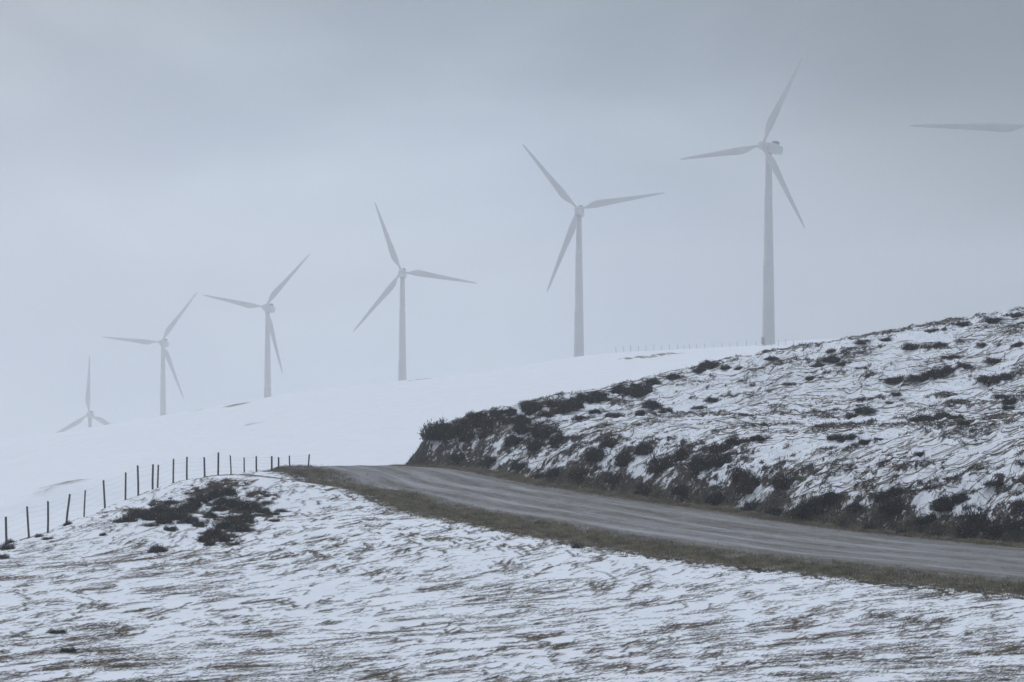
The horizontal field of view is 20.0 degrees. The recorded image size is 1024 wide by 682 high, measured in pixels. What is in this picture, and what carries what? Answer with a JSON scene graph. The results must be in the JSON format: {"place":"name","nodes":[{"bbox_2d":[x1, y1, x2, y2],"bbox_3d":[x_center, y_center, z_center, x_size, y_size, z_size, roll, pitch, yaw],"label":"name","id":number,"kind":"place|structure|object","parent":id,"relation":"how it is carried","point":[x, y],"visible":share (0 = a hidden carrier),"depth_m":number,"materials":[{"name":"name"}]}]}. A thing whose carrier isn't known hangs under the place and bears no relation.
{"place":"outdoors","nodes":[
{"label":"outdoors","id":0,"kind":"place"},
{"bbox_2d":[0,307,1023,681],"bbox_3d":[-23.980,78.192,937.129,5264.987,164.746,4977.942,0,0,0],"label":"ground","id":1,"kind":"structure","parent":0,"point":[374,425],"depth_m":117.34,"materials":[{"name":"white snow"}]},
{"bbox_2d":[56,356,109,432],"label":"wind turbine","id":2,"kind":"object","parent":1,"relation":"on","point":[89,415],"visible":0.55,"depth_m":1700.08,"materials":[{"name":"paint"}]},
{"bbox_2d":[118,513,140,522],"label":"heather bush","id":3,"kind":"object","parent":1,"relation":"on","point":[128,518],"visible":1,"depth_m":121.81,"materials":[{"name":"brown plant"}]},
{"bbox_2d":[103,292,196,415],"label":"wind turbine","id":4,"kind":"object","parent":1,"relation":"on","point":[163,343],"visible":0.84,"depth_m":1618.92,"materials":[{"name":"paint"}]},
{"bbox_2d":[139,507,165,520],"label":"gorse bush","id":5,"kind":"object","parent":1,"relation":"on","point":[149,516],"visible":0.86,"depth_m":122.30,"materials":[{"name":"green plant"}]},
{"bbox_2d":[146,543,167,553],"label":"heather bush","id":6,"kind":"object","parent":1,"relation":"on","point":[153,549],"visible":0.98,"depth_m":112.25,"materials":[{"name":"brown plant"}]},
{"bbox_2d":[5,452,309,544],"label":"wire fence","id":7,"kind":"object","parent":1,"relation":"on","point":[67,511],"visible":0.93,"depth_m":138.62,"materials":[{"name":"brown wood"}]},
{"bbox_2d":[154,510,174,524],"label":"heather bush","id":8,"kind":"object","parent":1,"relation":"on","point":[161,519],"visible":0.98,"depth_m":121.09,"materials":[{"name":"brown plant"}]},
{"bbox_2d":[164,506,187,519],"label":"gorse bush","id":9,"kind":"object","parent":1,"relation":"on","point":[175,516],"visible":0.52,"depth_m":122.54,"materials":[{"name":"green plant"}]},
{"bbox_2d":[169,502,196,513],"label":"gorse bush","id":10,"kind":"object","parent":1,"relation":"on","point":[186,507],"visible":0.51,"depth_m":127.10,"materials":[{"name":"green plant"}]},
{"bbox_2d":[176,513,200,523],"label":"gorse bush","id":11,"kind":"object","parent":1,"relation":"on","point":[189,519],"visible":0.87,"depth_m":121.24,"materials":[{"name":"green plant"}]},
{"bbox_2d":[180,496,203,508],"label":"gorse bush","id":12,"kind":"object","parent":1,"relation":"on","point":[196,502],"visible":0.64,"depth_m":130.52,"materials":[{"name":"green plant"}]},
{"bbox_2d":[195,491,211,502],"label":"gorse bush","id":13,"kind":"object","parent":1,"relation":"on","point":[203,497],"visible":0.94,"depth_m":131.97,"materials":[{"name":"green plant"}]},
{"bbox_2d":[205,523,223,536],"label":"gorse bush","id":14,"kind":"object","parent":1,"relation":"on","point":[210,531],"visible":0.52,"depth_m":117.43,"materials":[{"name":"green plant"}]},
{"bbox_2d":[206,500,226,511],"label":"heather bush","id":15,"kind":"object","parent":1,"relation":"on","point":[219,507],"visible":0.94,"depth_m":130.01,"materials":[{"name":"brown plant"}]},
{"bbox_2d":[208,486,226,498],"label":"gorse bush","id":16,"kind":"object","parent":1,"relation":"on","point":[215,492],"visible":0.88,"depth_m":133.03,"materials":[{"name":"green plant"}]},
{"bbox_2d":[210,515,234,529],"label":"gorse bush","id":17,"kind":"object","parent":1,"relation":"on","point":[225,524],"visible":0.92,"depth_m":119.84,"materials":[{"name":"green plant"}]},
{"bbox_2d":[212,532,237,541],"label":"heather bush","id":18,"kind":"object","parent":1,"relation":"on","point":[225,538],"visible":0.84,"depth_m":115.80,"materials":[{"name":"brown plant"}]},
{"bbox_2d":[221,484,238,496],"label":"gorse bush","id":19,"kind":"object","parent":1,"relation":"on","point":[229,491],"visible":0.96,"depth_m":133.51,"materials":[{"name":"green plant"}]},
{"bbox_2d":[223,494,244,508],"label":"gorse bush","id":20,"kind":"object","parent":1,"relation":"on","point":[233,502],"visible":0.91,"depth_m":131.14,"materials":[{"name":"green plant"}]},
{"bbox_2d":[223,514,246,524],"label":"heather bush","id":21,"kind":"object","parent":1,"relation":"on","point":[235,520],"visible":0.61,"depth_m":121.34,"materials":[{"name":"brown plant"}]},
{"bbox_2d":[230,522,255,532],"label":"gorse bush","id":22,"kind":"object","parent":1,"relation":"on","point":[243,528],"visible":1,"depth_m":118.75,"materials":[{"name":"green plant"}]},
{"bbox_2d":[235,499,252,510],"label":"heather bush","id":23,"kind":"object","parent":1,"relation":"on","point":[246,506],"visible":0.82,"depth_m":130.57,"materials":[{"name":"brown plant"}]},
{"bbox_2d":[204,254,309,397],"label":"wind turbine","id":24,"kind":"object","parent":1,"relation":"on","point":[268,310],"visible":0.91,"depth_m":1438.86,"materials":[{"name":"paint"}]},
{"bbox_2d":[353,203,476,380],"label":"wind turbine","id":25,"kind":"object","parent":1,"relation":"on","point":[402,273],"visible":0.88,"depth_m":1319.90,"materials":[{"name":"paint"}]},
{"bbox_2d":[417,416,448,440],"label":"gorse bush","id":26,"kind":"object","parent":1,"relation":"on","point":[428,434],"visible":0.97,"depth_m":165.89,"materials":[{"name":"green plant"}]},
{"bbox_2d":[437,424,458,438],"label":"gorse bush","id":27,"kind":"object","parent":1,"relation":"on","point":[448,434],"visible":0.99,"depth_m":165.26,"materials":[{"name":"green plant"}]},
{"bbox_2d":[448,452,466,461],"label":"gorse bush","id":28,"kind":"object","parent":1,"relation":"on","point":[459,457],"visible":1,"depth_m":162.54,"materials":[{"name":"green plant"}]},
{"bbox_2d":[458,425,477,442],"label":"heather bush","id":29,"kind":"object","parent":1,"relation":"on","point":[464,436],"visible":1,"depth_m":164.00,"materials":[{"name":"brown plant"}]},
{"bbox_2d":[466,409,489,418],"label":"gorse bush","id":30,"kind":"object","parent":1,"relation":"on","point":[471,414],"visible":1,"depth_m":165.93,"materials":[{"name":"green plant"}]},
{"bbox_2d":[475,424,494,437],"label":"heather bush","id":31,"kind":"object","parent":1,"relation":"on","point":[484,432],"visible":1,"depth_m":163.29,"materials":[{"name":"brown plant"}]},
{"bbox_2d":[479,454,496,464],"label":"gorse bush","id":32,"kind":"object","parent":1,"relation":"on","point":[487,460],"visible":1,"depth_m":159.55,"materials":[{"name":"green plant"}]},
{"bbox_2d":[489,406,504,417],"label":"gorse bush","id":33,"kind":"object","parent":1,"relation":"on","point":[493,412],"visible":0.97,"depth_m":165.50,"materials":[{"name":"green plant"}]},
{"bbox_2d":[502,427,519,445],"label":"gorse bush","id":34,"kind":"object","parent":1,"relation":"on","point":[510,439],"visible":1,"depth_m":159.75,"materials":[{"name":"green plant"}]},
{"bbox_2d":[0,471,1023,681],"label":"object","id":35,"kind":"object","parent":1,"relation":"on","point":[1010,648],"visible":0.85,"depth_m":83.72,"materials":[{"name":"white plant"}]},
{"bbox_2d":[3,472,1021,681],"bbox_3d":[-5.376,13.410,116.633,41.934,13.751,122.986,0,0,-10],"label":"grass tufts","id":36,"kind":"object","parent":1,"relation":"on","point":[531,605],"visible":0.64,"depth_m":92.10,"materials":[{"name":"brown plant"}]},
{"bbox_2d":[509,460,527,469],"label":"gorse bush","id":37,"kind":"object","parent":1,"relation":"on","point":[515,465],"visible":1,"depth_m":155.11,"materials":[{"name":"green plant"}]},
{"bbox_2d":[513,421,529,434],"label":"gorse bush","id":38,"kind":"object","parent":1,"relation":"on","point":[521,428],"visible":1,"depth_m":161.00,"materials":[{"name":"green plant"}]},
{"bbox_2d":[518,398,542,409],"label":"heather bush","id":39,"kind":"object","parent":1,"relation":"on","point":[536,402],"visible":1,"depth_m":165.38,"materials":[{"name":"brown plant"}]},
{"bbox_2d":[523,436,545,451],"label":"gorse bush","id":40,"kind":"object","parent":1,"relation":"on","point":[532,446],"visible":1,"depth_m":156.46,"materials":[{"name":"green plant"}]},
{"bbox_2d":[528,418,560,438],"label":"gorse bush","id":41,"kind":"object","parent":1,"relation":"on","point":[543,431],"visible":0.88,"depth_m":158.65,"materials":[{"name":"green plant"}]},
{"bbox_2d":[537,395,565,407],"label":"heather bush","id":42,"kind":"object","parent":1,"relation":"on","point":[552,402],"visible":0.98,"depth_m":165.43,"materials":[{"name":"brown plant"}]},
{"bbox_2d":[543,465,561,477],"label":"heather bush","id":43,"kind":"object","parent":1,"relation":"on","point":[553,471],"visible":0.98,"depth_m":148.53,"materials":[{"name":"brown plant"}]},
{"bbox_2d":[547,430,563,444],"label":"gorse bush","id":44,"kind":"object","parent":1,"relation":"on","point":[554,439],"visible":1,"depth_m":154.27,"materials":[{"name":"green plant"}]},
{"bbox_2d":[113,306,1023,560],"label":"heath twigs","id":45,"kind":"object","parent":1,"relation":"on","point":[215,483],"visible":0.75,"depth_m":138.04,"materials":[{"name":"brown plant"}]},
{"bbox_2d":[567,465,587,479],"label":"heather bush","id":46,"kind":"object","parent":1,"relation":"on","point":[576,474],"visible":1,"depth_m":145.52,"materials":[{"name":"brown plant"}]},
{"bbox_2d":[522,144,663,356],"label":"wind turbine","id":47,"kind":"object","parent":1,"relation":"on","point":[576,223],"visible":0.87,"depth_m":1145.92,"materials":[{"name":"paint"}]},
{"bbox_2d":[583,443,611,462],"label":"gorse bush","id":48,"kind":"object","parent":1,"relation":"on","point":[595,454],"visible":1,"depth_m":145.80,"materials":[{"name":"green plant"}]},
{"bbox_2d":[595,432,620,447],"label":"heather bush","id":49,"kind":"object","parent":1,"relation":"on","point":[609,442],"visible":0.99,"depth_m":147.26,"materials":[{"name":"brown plant"}]},
{"bbox_2d":[602,469,622,482],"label":"heather bush","id":50,"kind":"object","parent":1,"relation":"on","point":[610,478],"visible":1,"depth_m":142.45,"materials":[{"name":"brown plant"}]},
{"bbox_2d":[613,444,634,466],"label":"heather bush","id":51,"kind":"object","parent":1,"relation":"on","point":[623,458],"visible":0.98,"depth_m":143.62,"materials":[{"name":"brown plant"}]},
{"bbox_2d":[259,444,1023,598],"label":"verge grass","id":52,"kind":"structure","parent":1,"relation":"on","point":[558,532],"depth_m":116.31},
{"bbox_2d":[632,482,651,495],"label":"gorse bush","id":53,"kind":"object","parent":1,"relation":"on","point":[643,489],"visible":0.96,"depth_m":138.13,"materials":[{"name":"green plant"}]},
{"bbox_2d":[633,440,658,455],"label":"gorse bush","id":54,"kind":"object","parent":1,"relation":"on","point":[644,449],"visible":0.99,"depth_m":143.60,"materials":[{"name":"green plant"}]},
{"bbox_2d":[641,399,661,408],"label":"gorse bush","id":55,"kind":"object","parent":1,"relation":"on","point":[653,404],"visible":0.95,"depth_m":162.98,"materials":[{"name":"green plant"}]},
{"bbox_2d":[641,377,661,384],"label":"gorse bush","id":56,"kind":"object","parent":1,"relation":"on","point":[652,381],"visible":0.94,"depth_m":170.02,"materials":[{"name":"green plant"}]},
{"bbox_2d":[644,451,673,473],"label":"heather bush","id":57,"kind":"object","parent":1,"relation":"on","point":[657,462],"visible":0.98,"depth_m":139.54,"materials":[{"name":"black plant"}]},
{"bbox_2d":[670,481,687,495],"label":"gorse bush","id":58,"kind":"object","parent":1,"relation":"on","point":[679,489],"visible":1,"depth_m":134.19,"materials":[{"name":"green plant"}]},
{"bbox_2d":[664,442,694,462],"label":"heather bush","id":59,"kind":"object","parent":1,"relation":"on","point":[680,454],"visible":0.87,"depth_m":139.82,"materials":[{"name":"black plant"}]},
{"bbox_2d":[686,452,713,471],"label":"gorse bush","id":60,"kind":"object","parent":1,"relation":"on","point":[696,464],"visible":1,"depth_m":135.04,"materials":[{"name":"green plant"}]},
{"bbox_2d":[698,359,719,368],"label":"gorse bush","id":61,"kind":"object","parent":1,"relation":"on","point":[708,365],"visible":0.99,"depth_m":175.31,"materials":[{"name":"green plant"}]},
{"bbox_2d":[704,487,725,503],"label":"gorse bush","id":62,"kind":"object","parent":1,"relation":"on","point":[714,498],"visible":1,"depth_m":131.47,"materials":[{"name":"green plant"}]},
{"bbox_2d":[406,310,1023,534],"bbox_3d":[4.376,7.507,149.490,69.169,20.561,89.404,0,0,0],"label":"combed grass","id":63,"kind":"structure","parent":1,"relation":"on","point":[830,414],"depth_m":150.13,"materials":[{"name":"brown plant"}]},
{"bbox_2d":[702,449,736,466],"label":"gorse bush","id":64,"kind":"object","parent":1,"relation":"on","point":[722,459],"visible":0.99,"depth_m":134.84,"materials":[{"name":"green plant"}]},
{"bbox_2d":[707,440,734,453],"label":"heather bush","id":65,"kind":"object","parent":1,"relation":"on","point":[716,447],"visible":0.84,"depth_m":137.32,"materials":[{"name":"black plant"}]},
{"bbox_2d":[727,463,748,481],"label":"heather bush","id":66,"kind":"object","parent":1,"relation":"on","point":[736,473],"visible":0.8,"depth_m":131.52,"materials":[{"name":"black plant"}]},
{"bbox_2d":[680,50,805,345],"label":"wind turbine","id":67,"kind":"object","parent":1,"relation":"on","point":[769,149],"visible":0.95,"depth_m":970.15,"materials":[{"name":"paint"}]},
{"bbox_2d":[734,467,761,494],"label":"heather bush","id":68,"kind":"object","parent":1,"relation":"on","point":[747,484],"visible":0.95,"depth_m":129.92,"materials":[{"name":"black plant"}]},
{"bbox_2d":[739,500,759,510],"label":"gorse bush","id":69,"kind":"object","parent":1,"relation":"on","point":[748,506],"visible":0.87,"depth_m":128.03,"materials":[{"name":"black plant"}]},
{"bbox_2d":[748,434,771,440],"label":"gorse bush","id":70,"kind":"object","parent":1,"relation":"on","point":[760,437],"visible":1,"depth_m":136.76,"materials":[{"name":"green plant"}]},
{"bbox_2d":[766,505,785,515],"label":"gorse bush","id":71,"kind":"object","parent":1,"relation":"on","point":[773,511],"visible":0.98,"depth_m":124.79,"materials":[{"name":"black plant"}]},
{"bbox_2d":[771,470,796,489],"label":"heather bush","id":72,"kind":"object","parent":1,"relation":"on","point":[782,481],"visible":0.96,"depth_m":127.39,"materials":[{"name":"black plant"}]},
{"bbox_2d":[788,504,807,520],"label":"heather bush","id":73,"kind":"object","parent":1,"relation":"on","point":[795,515],"visible":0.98,"depth_m":121.92,"materials":[{"name":"black plant"}]},
{"bbox_2d":[796,490,825,514],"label":"gorse bush","id":74,"kind":"object","parent":1,"relation":"on","point":[810,505],"visible":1,"depth_m":121.50,"materials":[{"name":"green plant"}]},
{"bbox_2d":[818,354,841,362],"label":"gorse bush","id":75,"kind":"object","parent":1,"relation":"on","point":[831,359],"visible":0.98,"depth_m":168.71,"materials":[{"name":"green plant"}]},
{"bbox_2d":[819,486,841,504],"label":"gorse bush","id":76,"kind":"object","parent":1,"relation":"on","point":[828,498],"visible":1,"depth_m":121.24,"materials":[{"name":"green plant"}]},
{"bbox_2d":[826,433,851,441],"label":"gorse bush","id":77,"kind":"object","parent":1,"relation":"on","point":[839,437],"visible":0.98,"depth_m":132.60,"materials":[{"name":"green plant"}]},
{"bbox_2d":[846,502,863,510],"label":"gorse bush","id":78,"kind":"object","parent":1,"relation":"on","point":[855,507],"visible":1,"depth_m":118.99,"materials":[{"name":"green plant"}]},
{"bbox_2d":[854,407,878,413],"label":"gorse bush","id":79,"kind":"object","parent":1,"relation":"on","point":[862,410],"visible":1,"depth_m":150.05,"materials":[{"name":"black plant"}]},
{"bbox_2d":[872,487,889,502],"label":"gorse bush","id":80,"kind":"object","parent":1,"relation":"on","point":[878,497],"visible":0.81,"depth_m":117.98,"materials":[{"name":"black plant"}]},
{"bbox_2d":[876,374,906,383],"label":"gorse bush","id":81,"kind":"object","parent":1,"relation":"on","point":[894,379],"visible":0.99,"depth_m":159.57,"materials":[{"name":"black plant"}]},
{"bbox_2d":[877,494,906,514],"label":"gorse bush","id":82,"kind":"object","parent":1,"relation":"on","point":[888,507],"visible":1,"depth_m":116.45,"materials":[{"name":"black plant"}]},
{"bbox_2d":[887,482,905,495],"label":"gorse bush","id":83,"kind":"object","parent":1,"relation":"on","point":[893,490],"visible":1,"depth_m":117.54,"materials":[{"name":"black plant"}]},
{"bbox_2d":[901,341,924,349],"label":"gorse bush","id":84,"kind":"object","parent":1,"relation":"on","point":[907,346],"visible":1,"depth_m":168.06,"materials":[{"name":"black plant"}]},
{"bbox_2d":[906,373,928,380],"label":"gorse bush","id":85,"kind":"object","parent":1,"relation":"on","point":[914,378],"visible":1,"depth_m":157.89,"materials":[{"name":"black plant"}]},
{"bbox_2d":[911,512,936,523],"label":"gorse bush","id":86,"kind":"object","parent":1,"relation":"on","point":[928,518],"visible":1,"depth_m":114.27,"materials":[{"name":"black plant"}]},
{"bbox_2d":[907,410,943,421],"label":"gorse bush","id":87,"kind":"object","parent":1,"relation":"on","point":[921,418],"visible":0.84,"depth_m":143.59,"materials":[{"name":"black plant"}]},
{"bbox_2d":[919,366,947,376],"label":"heather bush","id":88,"kind":"object","parent":1,"relation":"on","point":[935,372],"visible":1,"depth_m":158.03,"materials":[{"name":"black plant"}]},
{"bbox_2d":[922,341,950,348],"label":"gorse bush","id":89,"kind":"object","parent":1,"relation":"on","point":[940,344],"visible":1,"depth_m":167.06,"materials":[{"name":"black plant"}]},
{"bbox_2d":[928,492,954,511],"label":"gorse bush","id":90,"kind":"object","parent":1,"relation":"on","point":[940,504],"visible":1,"depth_m":114.15,"materials":[{"name":"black plant"}]},
{"bbox_2d":[944,489,969,504],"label":"gorse bush","id":91,"kind":"object","parent":1,"relation":"on","point":[960,497],"visible":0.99,"depth_m":114.21,"materials":[{"name":"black plant"}]},
{"bbox_2d":[954,362,977,368],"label":"heather bush","id":92,"kind":"object","parent":1,"relation":"on","point":[963,365],"visible":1,"depth_m":159.37,"materials":[{"name":"black plant"}]},
{"bbox_2d":[909,123,1023,131],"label":"wind turbine","id":93,"kind":"object","parent":1,"relation":"on","point":[1000,127],"visible":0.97,"depth_m":815.04,"materials":[{"name":"paint"}]},
{"bbox_2d":[954,522,979,536],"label":"heather bush","id":94,"kind":"object","parent":1,"relation":"on","point":[970,530],"visible":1,"depth_m":111.45,"materials":[{"name":"black plant"}]},
{"bbox_2d":[953,504,994,529],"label":"heather bush","id":95,"kind":"object","parent":1,"relation":"on","point":[977,518],"visible":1,"depth_m":111.84,"materials":[{"name":"black plant"}]},
{"bbox_2d":[974,373,1005,382],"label":"heather bush","id":96,"kind":"object","parent":1,"relation":"on","point":[985,378],"visible":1,"depth_m":153.57,"materials":[{"name":"black plant"}]},
{"bbox_2d":[977,315,1006,322],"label":"gorse bush","id":97,"kind":"object","parent":1,"relation":"on","point":[988,319],"visible":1,"depth_m":172.64,"materials":[{"name":"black plant"}]},
{"bbox_2d":[982,522,1005,534],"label":"gorse bush","id":98,"kind":"object","parent":1,"relation":"on","point":[997,529],"visible":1,"depth_m":110.49,"materials":[{"name":"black plant"}]},
{"bbox_2d":[981,479,1006,485],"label":"heather bush","id":99,"kind":"object","parent":1,"relation":"on","point":[993,483],"visible":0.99,"depth_m":113.99,"materials":[{"name":"black plant"}]},
{"bbox_2d":[980,357,1008,362],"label":"heather bush","id":100,"kind":"object","parent":1,"relation":"on","point":[993,360],"visible":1,"depth_m":159.80,"materials":[{"name":"black plant"}]},
{"bbox_2d":[1000,396,1022,404],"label":"gorse bush","id":101,"kind":"object","parent":1,"relation":"on","point":[1009,401],"visible":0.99,"depth_m":146.68,"materials":[{"name":"black plant"}]},
{"bbox_2d":[1004,516,1023,531],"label":"gorse bush","id":102,"kind":"object","parent":1,"relation":"on","point":[1016,524],"visible":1,"depth_m":110.04,"materials":[{"name":"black plant"}]},
{"bbox_2d":[0,0,1023,440],"label":"sky","id":103,"kind":"structure","parent":0,"point":[155,154],"materials":[{"name":"grey"}]},
{"bbox_2d":[278,465,1023,595],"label":"road","id":104,"kind":"structure","parent":0,"point":[674,522],"depth_m":119.22,"materials":[{"name":"grey asphalt"}]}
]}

